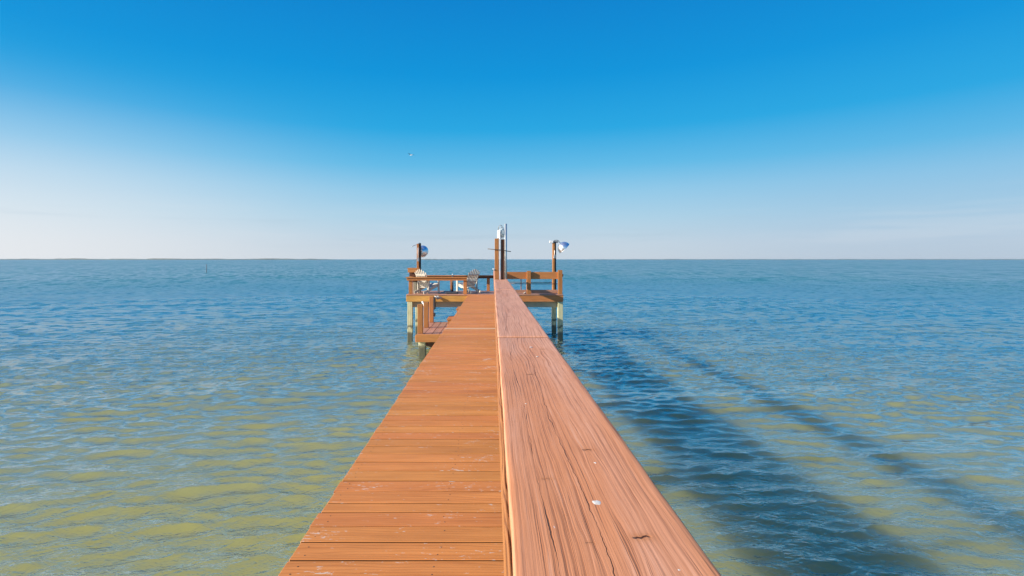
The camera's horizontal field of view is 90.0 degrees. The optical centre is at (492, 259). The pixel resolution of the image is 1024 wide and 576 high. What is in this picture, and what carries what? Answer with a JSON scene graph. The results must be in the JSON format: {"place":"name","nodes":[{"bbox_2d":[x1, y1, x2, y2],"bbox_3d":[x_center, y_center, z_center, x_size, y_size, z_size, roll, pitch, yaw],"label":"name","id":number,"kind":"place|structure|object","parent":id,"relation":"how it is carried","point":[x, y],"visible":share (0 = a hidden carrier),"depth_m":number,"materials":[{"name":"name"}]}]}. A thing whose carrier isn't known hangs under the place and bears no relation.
{"place":"outdoors","nodes":[
{"label":"outdoors","id":0,"kind":"place"},
{"bbox_2d":[446,274,457,293],"bbox_3d":[-1.600,0.960,20.050,0.460,0.770,0.340,0,0,0],"label":"umbrella stand","id":1,"kind":"object","parent":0,"point":[452,292],"visible":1,"depth_m":20.02,"materials":[{"name":"brown metal"}]},
{"bbox_2d":[447,306,460,323],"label":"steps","id":2,"kind":"structure","parent":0,"point":[449,318],"depth_m":17.48,"materials":[{"name":"brown wood"}]},
{"bbox_2d":[0,259,1023,575],"bbox_3d":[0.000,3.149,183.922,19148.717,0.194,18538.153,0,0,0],"label":"water","id":3,"kind":"structure","parent":0,"point":[764,417],"depth_m":11.40,"materials":[{"name":"blue liquid"}]},
{"bbox_2d":[278,294,503,575],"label":"boardwalk","id":4,"kind":"structure","parent":3,"relation":"in","point":[417,491],"depth_m":3.07,"materials":[{"name":"brown wood"}]},
{"bbox_2d":[491,229,510,279],"bbox_3d":[0.143,0.348,11.192,0.507,1.997,0.140,0,0,0],"label":"tall post","id":5,"kind":"object","parent":4,"relation":"on","point":[497,258],"visible":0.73,"depth_m":11.16,"materials":[{"name":"brown wood"}]},
{"bbox_2d":[497,225,504,238],"bbox_3d":[0.179,-0.602,11.200,0.164,0.301,0.112,0,0,0],"label":"marine light","id":6,"kind":"object","parent":5,"relation":"on","point":[502,232],"visible":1,"depth_m":11.17,"materials":[{"name":"white plastic"}]},
{"bbox_2d":[493,271,720,575],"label":"handrail","id":7,"kind":"object","parent":4,"relation":"on","point":[581,495],"visible":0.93,"depth_m":1.00,"materials":[{"name":"brown wood"}]},
{"bbox_2d":[504,224,506,278],"bbox_3d":[0.284,-0.043,11.360,0.062,1.485,0.060,0,0,0],"label":"metal pole","id":8,"kind":"object","parent":7,"relation":"attached to","point":[505,229],"visible":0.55,"depth_m":11.34,"materials":[{"name":"metal"}]},
{"bbox_2d":[415,296,447,358],"bbox_3d":[-1.712,2.982,17.915,1.525,3.135,3.270,0,0,0],"label":"landing","id":9,"kind":"object","parent":3,"relation":"in","point":[429,333],"visible":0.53,"depth_m":16.64,"materials":[{"name":"brown wood"}]},
{"bbox_2d":[406,291,562,341],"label":"platform","id":10,"kind":"structure","parent":3,"relation":"in","point":[553,301],"depth_m":19.62,"materials":[{"name":"brown wood"}]},
{"bbox_2d":[407,268,420,292],"bbox_3d":[-3.175,0.848,20.686,0.490,0.996,0.388,0,0,0],"label":"corner box","id":11,"kind":"object","parent":10,"relation":"on","point":[411,271],"visible":0.59,"depth_m":20.54,"materials":[{"name":"brown wood"}]},
{"bbox_2d":[412,243,427,272],"bbox_3d":[-3.003,0.335,21.081,0.658,2.022,0.456,0,0,0],"label":"floodlight","id":12,"kind":"object","parent":10,"relation":"on","point":[422,251],"visible":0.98,"depth_m":20.96,"materials":[{"name":"brown wood"}]},
{"bbox_2d":[414,269,439,293],"bbox_3d":[-2.588,0.869,20.132,0.725,0.957,0.935,0,0,36],"label":"garden chair","id":13,"kind":"object","parent":10,"relation":"on","point":[426,284],"visible":0.82,"depth_m":19.98,"materials":[{"name":"white paint"}]},
{"bbox_2d":[406,276,466,293],"bbox_3d":[-2.160,1.016,20.675,2.360,0.661,2.150,0,0,0],"label":"railing","id":14,"kind":"object","parent":10,"relation":"on","point":[410,279],"visible":0.88,"depth_m":19.63,"materials":[{"name":"brown wood"}]},
{"bbox_2d":[456,269,480,292],"bbox_3d":[-0.987,0.869,20.666,0.725,0.957,0.935,0,0,-44],"label":"garden chair","id":15,"kind":"object","parent":10,"relation":"on","point":[472,281],"visible":0.77,"depth_m":20.55,"materials":[{"name":"white paint"}]},
{"bbox_2d":[425,275,551,290],"bbox_3d":[-0.310,1.016,21.843,6.000,0.661,0.175,0,0,0],"label":"railing","id":16,"kind":"object","parent":10,"relation":"on","point":[488,277],"visible":0.34,"depth_m":21.80,"materials":[{"name":"wood"}]},
{"bbox_2d":[507,270,562,293],"bbox_3d":[1.550,0.880,19.721,2.300,0.931,0.237,0,0,0],"label":"board railing","id":17,"kind":"object","parent":10,"relation":"on","point":[530,275],"visible":0.81,"depth_m":19.70,"materials":[{"name":"brown wood"}]},
{"bbox_2d":[549,240,568,289],"bbox_3d":[2.650,0.286,20.433,0.795,2.119,0.536,0,0,0],"label":"floodlight","id":18,"kind":"object","parent":10,"relation":"on","point":[562,246],"visible":0.98,"depth_m":20.35,"materials":[{"name":"brown wood"}]},
{"bbox_2d":[0,259,1023,259],"bbox_3d":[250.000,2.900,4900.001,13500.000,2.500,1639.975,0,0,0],"label":"shore","id":19,"kind":"structure","parent":0,"point":[493,259],"depth_m":5112.19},
{"bbox_2d":[71,258,494,259],"bbox_3d":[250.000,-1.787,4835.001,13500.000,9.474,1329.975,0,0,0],"label":"wood","id":20,"kind":"object","parent":19,"relation":"on","point":[325,259],"visible":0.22,"depth_m":4314.77,"materials":[{"name":"plant"}]},
{"bbox_2d":[0,0,1023,258],"label":"sky","id":21,"kind":"structure","parent":0,"point":[130,129],"materials":[{"name":"blue"}]}
]}

